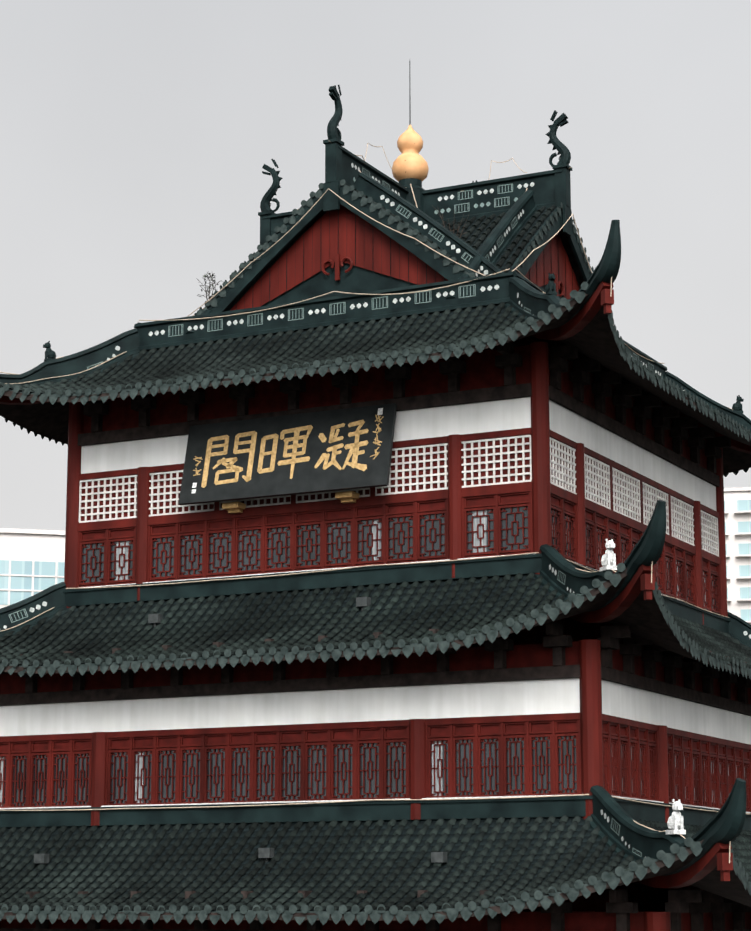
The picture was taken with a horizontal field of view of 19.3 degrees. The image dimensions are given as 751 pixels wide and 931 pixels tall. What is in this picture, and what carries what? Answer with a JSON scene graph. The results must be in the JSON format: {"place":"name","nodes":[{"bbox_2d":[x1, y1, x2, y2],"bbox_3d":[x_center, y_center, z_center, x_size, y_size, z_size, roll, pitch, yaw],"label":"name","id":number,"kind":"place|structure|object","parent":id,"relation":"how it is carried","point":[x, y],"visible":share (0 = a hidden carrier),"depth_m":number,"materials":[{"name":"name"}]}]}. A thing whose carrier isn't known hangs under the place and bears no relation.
{"place":"outdoors","nodes":[
{"label":"outdoors","id":0,"kind":"place"},
{"bbox_2d":[0,528,64,608],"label":"office block","id":1,"kind":"structure","parent":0,"point":[32,545],"depth_m":257.42,"materials":[{"name":"concrete"}]},
{"bbox_2d":[0,560,64,604],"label":"windows","id":2,"kind":"structure","parent":1,"relation":"attached to","point":[25,568],"depth_m":256.60,"materials":[{"name":"blue glass"}]},
{"bbox_2d":[0,0,750,530],"label":"sky","id":3,"kind":"structure","parent":0,"point":[137,137],"materials":[{"name":"grey"}]},
{"bbox_2d":[724,487,750,624],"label":"residential tower","id":4,"kind":"structure","parent":0,"point":[734,538],"depth_m":329.96,"materials":[{"name":"concrete"}]},
{"bbox_2d":[724,500,750,620],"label":"building windows","id":5,"kind":"structure","parent":4,"relation":"attached to","point":[744,548],"depth_m":329.62,"materials":[{"name":"glass"}]},
{"label":"ground","id":6,"kind":"structure","parent":0,"visible":0},
{"bbox_2d":[0,204,750,930],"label":"timber framework","id":7,"kind":"object","parent":6,"relation":"on","point":[646,770],"visible":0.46,"depth_m":48.29,"materials":[{"name":"brown wood"}]},
{"bbox_2d":[222,491,359,513],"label":"sign brackets","id":8,"kind":"object","parent":7,"relation":"attached to","point":[343,497],"visible":0.79,"depth_m":48.95,"materials":[{"name":"gold metal"}]},
{"bbox_2d":[2,506,748,808],"bbox_3d":[0.893,5.432,54.302,15.408,6.160,15.408,-6,-13,26],"label":"window glass","id":9,"kind":"object","parent":7,"relation":"in","point":[510,519],"visible":0.17,"depth_m":47.90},
{"bbox_2d":[79,435,718,556],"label":"lattice panels","id":10,"kind":"object","parent":7,"relation":"attached to","point":[709,525],"visible":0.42,"depth_m":50.26,"materials":[{"name":"white wood"}]},
{"bbox_2d":[0,397,750,744],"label":"plaster bands","id":11,"kind":"object","parent":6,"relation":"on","point":[448,701],"visible":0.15,"depth_m":48.09,"materials":[{"name":"white paint"}]},
{"bbox_2d":[0,337,750,930],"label":"brackets","id":12,"kind":"object","parent":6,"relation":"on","point":[530,649],"visible":0.08,"depth_m":48.01,"materials":[{"name":"red wood"}]},
{"bbox_2d":[0,510,714,805],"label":"window curtains","id":13,"kind":"object","parent":12,"relation":"on","point":[476,522],"depth_m":48.32,"materials":[{"name":"white fabric"}]},
{"bbox_2d":[0,196,745,912],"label":"roof pan surface","id":14,"kind":"object","parent":12,"relation":"on","point":[408,824],"visible":0.08,"depth_m":46.53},
{"bbox_2d":[0,437,747,758],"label":"lattice","id":15,"kind":"object","parent":12,"relation":"attached to","point":[538,727],"visible":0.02,"depth_m":48.57,"materials":[{"name":"brown wood"}]},
{"bbox_2d":[0,85,750,875],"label":"roof ridges","id":16,"kind":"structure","parent":12,"relation":"on","point":[728,821],"depth_m":51.24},
{"bbox_2d":[34,61,446,866],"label":"lightning rod spots","id":17,"kind":"object","parent":16,"relation":"on","point":[268,853],"visible":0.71,"depth_m":47.44,"materials":[{"name":"metal"}]},
{"bbox_2d":[9,167,653,856],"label":"ridge dot ornaments","id":18,"kind":"object","parent":16,"relation":"on","point":[387,307],"visible":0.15,"depth_m":52.19},
{"bbox_2d":[196,206,468,300],"bbox_3d":[-1.082,-5.127,54.380,7.187,1.975,1.229,-6,-13,26],"label":"roof weed","id":19,"kind":"object","parent":16,"relation":"on","point":[205,290],"depth_m":55.34,"materials":[{"name":"grey plant"}]},
{"bbox_2d":[0,209,750,930],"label":"roof eaves","id":20,"kind":"object","parent":16,"relation":"attached to","point":[590,347],"visible":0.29,"depth_m":47.98,"materials":[{"name":"red wood"}]},
{"bbox_2d":[178,403,396,504],"bbox_3d":[-2.005,-0.234,49.586,5.300,1.920,0.526,-6,-13,26],"label":"sign board","id":21,"kind":"object","parent":20,"relation":"attached to","point":[308,477],"visible":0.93,"depth_m":49.43,"materials":[{"name":"black wood"}]},
{"bbox_2d":[191,408,382,493],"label":"seal marks","id":22,"kind":"object","parent":21,"relation":"attached to","point":[380,411],"visible":1,"depth_m":50.25},
{"bbox_2d":[193,415,383,487],"bbox_3d":[-2.013,-0.310,49.562,4.846,1.364,0.315,-6,-13,26],"label":"sign lettering","id":23,"kind":"object","parent":21,"relation":"attached to","point":[354,448],"visible":1,"depth_m":49.61},
{"bbox_2d":[0,141,750,862],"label":"rope lights","id":24,"kind":"object","parent":16,"relation":"on","point":[372,565],"visible":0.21,"depth_m":49.89},
{"bbox_2d":[0,539,750,834],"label":"statues","id":25,"kind":"object","parent":16,"relation":"on","point":[675,818],"visible":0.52,"depth_m":44.52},
{"bbox_2d":[3,163,750,856],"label":"ridge fretwork ornaments","id":26,"kind":"object","parent":16,"relation":"attached to","point":[365,305],"visible":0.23,"depth_m":52.08},
{"bbox_2d":[392,125,428,181],"bbox_3d":[0.893,-8.016,56.971,0.960,1.580,0.960,-6,-13,26],"label":"gourd finial","id":27,"kind":"object","parent":16,"relation":"on","point":[409,162],"visible":0.96,"depth_m":56.66,"materials":[{"name":"metal"}]},
{"bbox_2d":[0,184,750,910],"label":"roof tiles","id":28,"kind":"object","parent":12,"relation":"on","point":[714,640],"visible":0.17,"depth_m":46.79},
{"bbox_2d":[0,179,750,925],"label":"roof edge tiles","id":29,"kind":"object","parent":28,"relation":"attached to","point":[538,897],"visible":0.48,"depth_m":45.44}
]}

